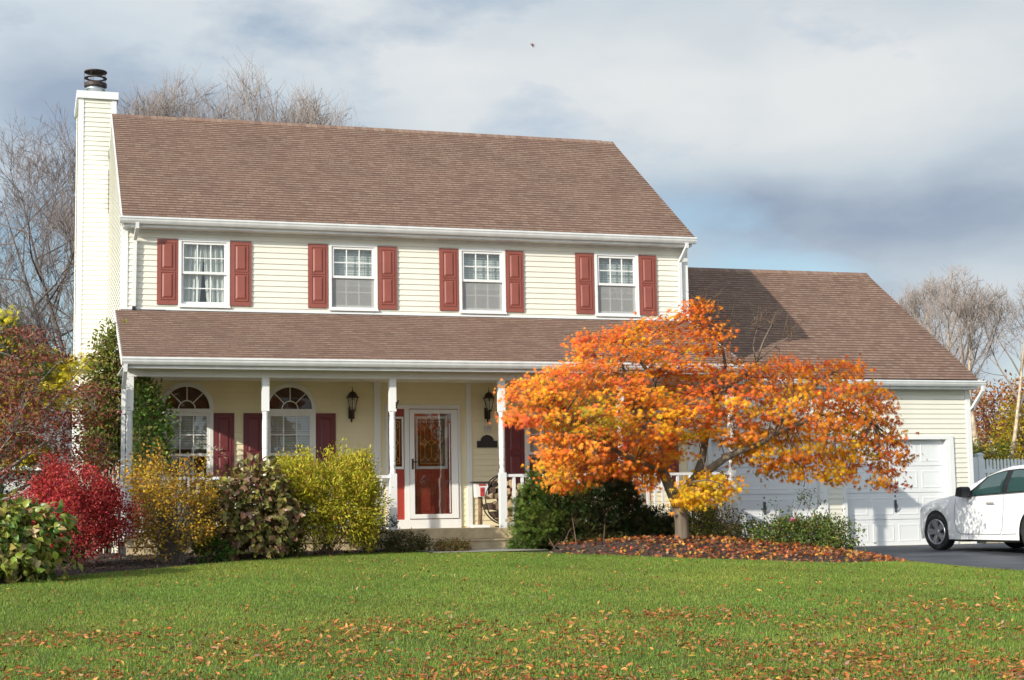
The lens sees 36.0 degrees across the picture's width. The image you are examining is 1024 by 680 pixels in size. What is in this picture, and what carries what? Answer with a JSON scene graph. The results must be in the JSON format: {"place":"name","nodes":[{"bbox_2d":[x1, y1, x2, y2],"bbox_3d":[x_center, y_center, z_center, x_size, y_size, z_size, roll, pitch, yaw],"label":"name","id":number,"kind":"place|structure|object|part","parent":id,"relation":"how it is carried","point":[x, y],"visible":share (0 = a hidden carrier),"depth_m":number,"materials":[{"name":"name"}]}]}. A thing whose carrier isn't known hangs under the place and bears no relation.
{"place":"outdoors","nodes":[
{"label":"outdoors","id":0,"kind":"place"},
{"bbox_2d":[0,402,71,508],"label":"house","id":1,"kind":"structure","parent":0,"point":[37,469],"depth_m":67.07,"materials":[{"name":"grey"}]},
{"bbox_2d":[0,542,1023,679],"bbox_3d":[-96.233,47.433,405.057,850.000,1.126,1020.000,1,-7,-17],"label":"lawn","id":2,"kind":"structure","parent":0,"point":[462,633],"depth_m":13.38,"materials":[{"name":"plant"}]},
{"bbox_2d":[0,467,50,545],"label":"yew hedge","id":3,"kind":"object","parent":2,"relation":"on","point":[7,491],"visible":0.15,"depth_m":27.76,"materials":[{"name":"green plant"}]},
{"bbox_2d":[0,200,73,470],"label":"bare birch","id":4,"kind":"object","parent":2,"relation":"on","point":[58,251],"visible":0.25,"depth_m":42.72,"materials":[{"name":"brown"}]},
{"bbox_2d":[0,98,75,467],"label":"bare birch","id":5,"kind":"object","parent":2,"relation":"on","point":[41,274],"visible":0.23,"depth_m":41.03,"materials":[{"name":"brown"}]},
{"bbox_2d":[0,304,113,472],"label":"maple tree","id":6,"kind":"object","parent":2,"relation":"on","point":[63,367],"visible":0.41,"depth_m":27.73,"materials":[{"name":"yellow plant"}]},
{"bbox_2d":[0,323,131,499],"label":"dogwood tree","id":7,"kind":"object","parent":2,"relation":"on","point":[7,431],"visible":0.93,"depth_m":24.30,"materials":[{"name":"red plant"}]},
{"bbox_2d":[21,456,136,558],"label":"ornamental grass","id":8,"kind":"object","parent":2,"relation":"on","point":[38,464],"depth_m":23.76,"materials":[{"name":"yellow plant"}]},
{"bbox_2d":[1,73,188,323],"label":"bare tree","id":9,"kind":"object","parent":2,"relation":"on","point":[140,107],"visible":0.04,"depth_m":52.75,"materials":[{"name":"brown plant"}]},
{"bbox_2d":[40,64,248,270],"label":"bare tree","id":10,"kind":"object","parent":2,"relation":"on","point":[205,93],"visible":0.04,"depth_m":54.63,"materials":[{"name":"brown plant"}]},
{"bbox_2d":[70,71,223,209],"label":"bare tree","id":11,"kind":"object","parent":2,"relation":"on","point":[173,94],"visible":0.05,"depth_m":53.76,"materials":[{"name":"brown plant"}]},
{"bbox_2d":[15,46,288,271],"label":"bare tree","id":12,"kind":"object","parent":2,"relation":"on","point":[257,108],"visible":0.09,"depth_m":53.88,"materials":[{"name":"brown plant"}]},
{"bbox_2d":[221,65,307,122],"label":"bare tree","id":13,"kind":"object","parent":2,"relation":"on","point":[263,105],"visible":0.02,"depth_m":54.70,"materials":[{"name":"brown plant"}]},
{"bbox_2d":[249,75,328,124],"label":"bare tree","id":14,"kind":"object","parent":2,"relation":"on","point":[292,103],"visible":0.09,"depth_m":55.38,"materials":[{"name":"brown plant"}]},
{"bbox_2d":[279,81,366,126],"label":"bare tree","id":15,"kind":"object","parent":2,"relation":"on","point":[312,118],"visible":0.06,"depth_m":54.36,"materials":[{"name":"brown plant"}]},
{"bbox_2d":[430,537,473,552],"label":"bronze azalea","id":16,"kind":"object","parent":2,"relation":"on","point":[458,545],"visible":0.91,"depth_m":25.28,"materials":[{"name":"brown plant"}]},
{"bbox_2d":[0,534,906,584],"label":"mulch bed","id":17,"kind":"object","parent":2,"relation":"on","point":[111,567],"visible":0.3,"depth_m":23.52,"materials":[{"name":"brown wood"}]},
{"bbox_2d":[0,486,82,582],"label":"hydrangea bush","id":18,"kind":"object","parent":17,"relation":"on","point":[27,553],"visible":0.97,"depth_m":19.16,"materials":[{"name":"green plant"}]},
{"bbox_2d":[4,451,150,567],"bbox_3d":[-6.037,2.332,21.587,1.797,1.604,1.791,-4,-7,28],"label":"barberry bush","id":19,"kind":"object","parent":17,"relation":"on","point":[78,497],"visible":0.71,"depth_m":21.36,"materials":[{"name":"red plant"}]},
{"bbox_2d":[72,317,137,553],"bbox_3d":[-6.897,1.593,26.824,1.110,4.129,1.248,-5,-7,31],"label":"wisteria vine","id":20,"kind":"object","parent":17,"relation":"on","point":[111,370],"visible":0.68,"depth_m":26.73,"materials":[{"name":"green plant"}]},
{"bbox_2d":[100,438,225,533],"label":"ornamental grass","id":21,"kind":"object","parent":17,"relation":"on","point":[211,448],"depth_m":24.85,"materials":[{"name":"yellow plant"}]},
{"bbox_2d":[117,437,230,563],"bbox_3d":[-4.875,2.311,22.646,1.688,1.841,1.715,1,-7,-17],"label":"spirea bush","id":22,"kind":"object","parent":17,"relation":"on","point":[171,543],"visible":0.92,"depth_m":22.45,"materials":[{"name":"yellow plant"}]},
{"bbox_2d":[185,534,235,562],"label":"green perennial","id":23,"kind":"object","parent":17,"relation":"on","point":[216,543],"visible":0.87,"depth_m":22.90,"materials":[{"name":"green plant"}]},
{"bbox_2d":[184,452,310,560],"bbox_3d":[-4.015,2.541,23.740,1.924,1.714,1.742,1,-7,-17],"label":"brown hydrangea","id":24,"kind":"object","parent":17,"relation":"on","point":[252,532],"visible":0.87,"depth_m":23.37,"materials":[{"name":"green plant"}]},
{"bbox_2d":[283,536,305,557],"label":"green sprig","id":25,"kind":"object","parent":17,"relation":"on","point":[299,549],"visible":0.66,"depth_m":23.94,"materials":[{"name":"green plant"}]},
{"bbox_2d":[264,436,394,555],"bbox_3d":[-2.904,2.432,24.572,2.278,1.917,1.899,1,-7,-17],"label":"forsythia bush","id":26,"kind":"object","parent":17,"relation":"on","point":[350,479],"visible":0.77,"depth_m":24.24,"materials":[{"name":"yellow plant"}]},
{"bbox_2d":[353,513,404,552],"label":"boxwood shrub","id":27,"kind":"object","parent":17,"relation":"on","point":[384,532],"visible":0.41,"depth_m":25.33,"materials":[{"name":"green plant"}]},
{"bbox_2d":[376,527,432,552],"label":"azalea","id":28,"kind":"object","parent":17,"relation":"on","point":[412,544],"visible":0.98,"depth_m":25.23,"materials":[{"name":"green plant"}]},
{"bbox_2d":[504,533,532,548],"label":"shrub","id":29,"kind":"object","parent":17,"relation":"on","point":[512,544],"visible":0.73,"depth_m":25.96,"materials":[{"name":"green plant"}]},
{"bbox_2d":[504,461,673,549],"bbox_3d":[1.280,2.768,26.130,3.221,1.628,2.042,5,-9,-42],"label":"juniper bush","id":30,"kind":"object","parent":17,"relation":"on","point":[540,524],"visible":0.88,"depth_m":25.55,"materials":[{"name":"green plant"}]},
{"bbox_2d":[552,526,627,549],"bbox_3d":[1.349,3.237,25.477,1.563,0.470,0.903,1,-7,-17],"label":"creeping evergreen","id":31,"kind":"object","parent":17,"relation":"on","point":[599,535],"visible":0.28,"depth_m":25.36,"materials":[{"name":"green plant"}]},
{"bbox_2d":[632,503,674,534],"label":"dark holly","id":32,"kind":"object","parent":17,"relation":"on","point":[655,512],"visible":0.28,"depth_m":26.56,"materials":[{"name":"green plant"}]},
{"bbox_2d":[670,505,722,537],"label":"laurel bush","id":33,"kind":"object","parent":17,"relation":"on","point":[699,522],"visible":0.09,"depth_m":26.80,"materials":[{"name":"green plant"}]},
{"bbox_2d":[663,499,751,537],"bbox_3d":[3.294,2.986,25.788,1.355,0.840,1.310,-5,-7,31],"label":"variegated euonymus","id":34,"kind":"object","parent":17,"relation":"on","point":[710,529],"visible":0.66,"depth_m":25.70,"materials":[{"name":"green plant"}]},
{"bbox_2d":[488,282,927,539],"bbox_3d":[3.335,1.159,25.062,7.721,4.236,3.424,1,-7,-17],"label":"japanese maple","id":35,"kind":"object","parent":17,"relation":"on","point":[683,497],"visible":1,"depth_m":24.56,"materials":[{"name":"orange plant"}]},
{"bbox_2d":[538,534,912,562],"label":"maple leaf litter","id":36,"kind":"object","parent":17,"relation":"on","point":[827,550],"visible":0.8,"depth_m":23.72,"materials":[{"name":"brown plant"}]},
{"bbox_2d":[735,484,875,550],"bbox_3d":[4.557,2.885,25.212,2.354,1.164,1.430,1,-7,-17],"label":"rose bush","id":37,"kind":"object","parent":17,"relation":"on","point":[809,530],"visible":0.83,"depth_m":24.98,"materials":[{"name":"green plant"}]},
{"bbox_2d":[417,548,545,552],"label":"walkway","id":38,"kind":"structure","parent":2,"relation":"on","point":[490,549],"depth_m":25.46,"materials":[{"name":"concrete"}]},
{"bbox_2d":[0,551,1023,679],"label":"leaf litter","id":39,"kind":"object","parent":2,"relation":"on","point":[833,653],"visible":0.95,"depth_m":12.12,"materials":[{"name":"orange plant"}]},
{"bbox_2d":[66,69,985,554],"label":"house","id":40,"kind":"structure","parent":2,"relation":"on","point":[266,289],"depth_m":29.61,"materials":[{"name":"beige plastic"}]},
{"bbox_2d":[120,377,200,530],"bbox_3d":[-5.778,1.774,25.829,1.246,2.804,0.893,3,-7,-33],"label":"clematis vine","id":41,"kind":"object","parent":40,"relation":"on","point":[148,423],"visible":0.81,"depth_m":25.71,"materials":[{"name":"green plant"}]},
{"bbox_2d":[160,382,213,495],"bbox_3d":[-5.724,1.750,27.726,0.952,2.028,0.147,1,-7,-17],"label":"arched window","id":42,"kind":"structure","parent":40,"relation":"in","point":[191,397],"depth_m":27.80,"materials":[{"name":"white paint"}]},
{"bbox_2d":[177,238,229,307],"bbox_3d":[-5.505,-1.179,28.147,0.927,1.236,0.197,1,-7,-17],"label":"window","id":43,"kind":"structure","parent":40,"relation":"in","point":[216,252],"depth_m":28.17,"materials":[{"name":"white paint"}]},
{"bbox_2d":[268,383,315,465],"bbox_3d":[-3.983,1.780,28.255,0.952,2.028,0.147,1,-7,-17],"label":"arched window","id":44,"kind":"structure","parent":40,"relation":"in","point":[288,401],"depth_m":28.32,"materials":[{"name":"white paint"}]},
{"bbox_2d":[346,387,358,421],"bbox_3d":[-2.882,1.159,28.486,0.236,0.635,0.256,1,-7,-17],"label":"wall lantern","id":45,"kind":"object","parent":40,"relation":"attached to","point":[352,394],"depth_m":28.46,"materials":[{"name":"brown metal"}]},
{"bbox_2d":[328,243,378,310],"bbox_3d":[-2.924,-1.137,28.918,0.927,1.236,0.172,1,-7,-17],"label":"window","id":46,"kind":"structure","parent":40,"relation":"in","point":[354,291],"depth_m":28.92,"materials":[{"name":"white paint"}]},
{"bbox_2d":[409,409,457,519],"bbox_3d":[-1.450,2.278,28.970,0.920,2.020,0.067,1,-7,-17],"label":"front door","id":47,"kind":"structure","parent":40,"relation":"in","point":[431,431],"depth_m":28.95,"materials":[{"name":"red paint"}]},
{"bbox_2d":[409,409,458,518],"bbox_3d":[-1.418,2.265,28.858,0.905,1.990,0.089,1,-7,-17],"label":"storm door","id":48,"kind":"structure","parent":40,"relation":"in","point":[454,416],"depth_m":28.91,"materials":[{"name":"white paint"}]},
{"bbox_2d":[470,481,489,527],"bbox_3d":[-0.578,2.981,28.555,0.310,0.825,0.260,1,-7,-17],"label":"mailbox","id":49,"kind":"object","parent":40,"relation":"on","point":[480,488],"visible":0.98,"depth_m":28.50,"materials":[{"name":"white paint"}]},
{"bbox_2d":[458,248,506,313],"bbox_3d":[-0.572,-1.098,29.633,0.927,1.236,0.172,1,-7,-17],"label":"window","id":50,"kind":"structure","parent":40,"relation":"in","point":[476,295],"depth_m":29.64,"materials":[{"name":"white paint"}]},
{"bbox_2d":[477,435,496,447],"bbox_3d":[-0.462,1.880,29.266,0.392,0.232,0.022,1,-7,-17],"label":"house plaque","id":51,"kind":"object","parent":40,"relation":"attached to","point":[486,441],"visible":1,"depth_m":29.25,"materials":[{"name":"black metal"}]},
{"bbox_2d":[483,390,494,421],"bbox_3d":[-0.428,1.200,29.232,0.236,0.635,0.256,1,-7,-17],"label":"wall lantern","id":52,"kind":"object","parent":40,"relation":"attached to","point":[488,396],"depth_m":29.20,"materials":[{"name":"brown metal"}]},
{"bbox_2d":[484,420,491,432],"bbox_3d":[-0.459,1.538,29.258,0.155,0.390,0.072,1,-7,-17],"label":"wind chime","id":53,"kind":"object","parent":52,"relation":"hanging from","point":[487,427],"visible":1,"depth_m":29.22,"materials":[{"name":"metal"}]},
{"bbox_2d":[482,473,526,526],"bbox_3d":[-0.072,2.916,28.717,0.944,0.971,0.300,1,-7,-17],"label":"firewood rack","id":54,"kind":"object","parent":40,"relation":"on","point":[486,503],"visible":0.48,"depth_m":28.64,"materials":[{"name":"black metal"}]},
{"bbox_2d":[489,511,498,516],"bbox_3d":[-0.334,3.157,28.571,0.117,0.107,0.380,1,-7,-17],"label":"firewood log","id":55,"kind":"object","parent":54,"relation":"in","point":[494,513],"visible":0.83,"depth_m":28.42,"materials":[{"name":"brown wood"}]},
{"bbox_2d":[483,503,494,509],"bbox_3d":[-0.414,3.013,28.574,0.124,0.123,0.380,1,-7,-17],"label":"firewood log","id":56,"kind":"object","parent":55,"relation":"on","point":[490,506],"visible":0.89,"depth_m":28.41,"materials":[{"name":"brown wood"}]},
{"bbox_2d":[484,493,492,498],"bbox_3d":[-0.442,2.835,28.581,0.103,0.110,0.380,1,-7,-17],"label":"firewood log","id":57,"kind":"object","parent":56,"relation":"on","point":[489,495],"visible":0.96,"depth_m":28.42,"materials":[{"name":"brown wood"}]},
{"bbox_2d":[488,487,495,492],"bbox_3d":[-0.395,2.739,28.677,0.116,0.117,0.380,1,-7,-17],"label":"firewood log","id":58,"kind":"object","parent":57,"relation":"on","point":[491,489],"visible":0.74,"depth_m":28.50,"materials":[{"name":"brown wood"}]},
{"bbox_2d":[488,481,497,486],"bbox_3d":[-0.343,2.625,28.661,0.126,0.119,0.380,1,-7,-17],"label":"firewood log","id":59,"kind":"object","parent":58,"relation":"on","point":[494,483],"visible":0.87,"depth_m":28.50,"materials":[{"name":"brown wood"}]},
{"bbox_2d":[492,501,498,510],"bbox_3d":[-0.271,3.013,28.616,0.174,0.174,0.380,1,-7,-17],"label":"firewood log","id":60,"kind":"object","parent":55,"relation":"on","point":[496,504],"visible":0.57,"depth_m":28.44,"materials":[{"name":"brown wood"}]},
{"bbox_2d":[493,493,498,498],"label":"firewood log","id":61,"kind":"object","parent":60,"relation":"on","point":[495,495],"visible":0.77,"depth_m":28.45,"materials":[{"name":"brown wood"}]},
{"bbox_2d":[523,385,570,482],"bbox_3d":[0.655,1.857,29.665,0.952,2.028,0.147,1,-7,-17],"label":"arched window","id":62,"kind":"structure","parent":40,"relation":"in","point":[527,447],"depth_m":29.64,"materials":[{"name":"white paint"}]},
{"bbox_2d":[594,252,640,316],"bbox_3d":[2.003,-1.055,30.416,0.927,1.236,0.172,1,-7,-17],"label":"window","id":63,"kind":"structure","parent":40,"relation":"in","point":[613,298],"depth_m":30.42,"materials":[{"name":"white paint"}]},
{"bbox_2d":[615,386,660,490],"bbox_3d":[2.398,1.887,30.195,0.952,2.028,0.147,1,-7,-17],"label":"arched window","id":64,"kind":"structure","parent":40,"relation":"in","point":[659,484],"depth_m":30.25,"materials":[{"name":"white paint"}]},
{"bbox_2d":[711,440,817,543],"bbox_3d":[5.049,3.097,31.542,2.358,2.182,0.117,1,-7,-17],"label":"garage door","id":65,"kind":"structure","parent":40,"relation":"in","point":[752,504],"depth_m":31.58,"materials":[{"name":"white metal"}]},
{"bbox_2d":[845,440,944,545],"bbox_3d":[7.877,3.144,32.402,2.356,2.182,0.117,1,-7,-17],"label":"garage door","id":66,"kind":"structure","parent":40,"relation":"in","point":[865,506],"depth_m":32.40,"materials":[{"name":"white metal"}]},
{"bbox_2d":[853,543,983,546],"bbox_3d":[6.772,4.248,31.835,6.150,0.148,0.300,1,-7,-17],"label":"garage apron","id":67,"kind":"object","parent":2,"relation":"on","point":[904,545],"visible":0.14,"depth_m":32.10,"materials":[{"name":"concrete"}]},
{"bbox_2d":[892,274,985,372],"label":"pale birch","id":68,"kind":"object","parent":2,"relation":"on","point":[910,301],"visible":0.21,"depth_m":52.19,"materials":[{"name":"grey plant"}]},
{"bbox_2d":[908,262,1007,363],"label":"pale birch","id":69,"kind":"object","parent":2,"relation":"on","point":[954,296],"visible":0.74,"depth_m":47.85,"materials":[{"name":"grey plant"}]},
{"bbox_2d":[943,280,1023,450],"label":"pale birch","id":70,"kind":"object","parent":2,"relation":"on","point":[970,366],"visible":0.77,"depth_m":47.24,"materials":[{"name":"grey plant"}]},
{"bbox_2d":[964,281,1023,466],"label":"pale birch","id":71,"kind":"object","parent":2,"relation":"on","point":[1018,407],"visible":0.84,"depth_m":47.10,"materials":[{"name":"grey plant"}]},
{"bbox_2d":[972,434,1020,476],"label":"green shrub","id":72,"kind":"object","parent":2,"relation":"on","point":[994,453],"visible":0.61,"depth_m":46.13,"materials":[{"name":"green plant"}]},
{"bbox_2d":[971,369,1023,467],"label":"red oak","id":73,"kind":"object","parent":2,"relation":"on","point":[986,423],"visible":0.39,"depth_m":59.62,"materials":[{"name":"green plant"}]},
{"bbox_2d":[973,453,1023,482],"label":"picket fence","id":74,"kind":"object","parent":2,"relation":"on","point":[980,471],"visible":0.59,"depth_m":35.28,"materials":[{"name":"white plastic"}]},
{"bbox_2d":[983,391,1023,465],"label":"golden tree","id":75,"kind":"object","parent":2,"relation":"on","point":[1020,440],"visible":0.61,"depth_m":50.88,"materials":[{"name":"yellow plant"}]},
{"bbox_2d":[0,0,1023,474],"label":"sky","id":76,"kind":"structure","parent":0,"point":[883,140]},
{"bbox_2d":[846,543,1023,570],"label":"driveway","id":77,"kind":"structure","parent":0,"point":[997,555],"depth_m":26.52,"materials":[{"name":"grey asphalt"}]},
{"bbox_2d":[920,465,1023,549],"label":"white sedan","id":78,"kind":"object","parent":77,"relation":"on","point":[990,508],"visible":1,"depth_m":27.05,"materials":[{"name":"paint"}]},
{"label":"side window","id":79,"kind":"part","parent":78,"relation":"part of","materials":[{"name":"teal glass"}]},
{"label":"side window","id":80,"kind":"part","parent":78,"relation":"part of","materials":[{"name":"teal glass"}]},
{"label":"firewood log","id":81,"kind":"object","parent":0,"visible":0},
{"bbox_2d":[507,499,512,507],"bbox_3d":[-0.110,2.981,28.687,0.158,0.161,0.380,1,-7,-17],"label":"firewood log","id":82,"kind":"object","parent":81,"relation":"on","point":[509,503],"visible":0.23,"depth_m":28.51,"materials":[{"name":"brown wood"}]},
{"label":"firewood log","id":83,"kind":"object","parent":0,"visible":0},
{"bbox_2d":[507,480,511,487],"bbox_3d":[-0.049,2.626,28.732,0.139,0.152,0.380,1,-7,-17],"label":"firewood log","id":84,"kind":"object","parent":83,"relation":"on","point":[509,484],"visible":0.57,"depth_m":28.55,"materials":[{"name":"brown wood"}]}
]}

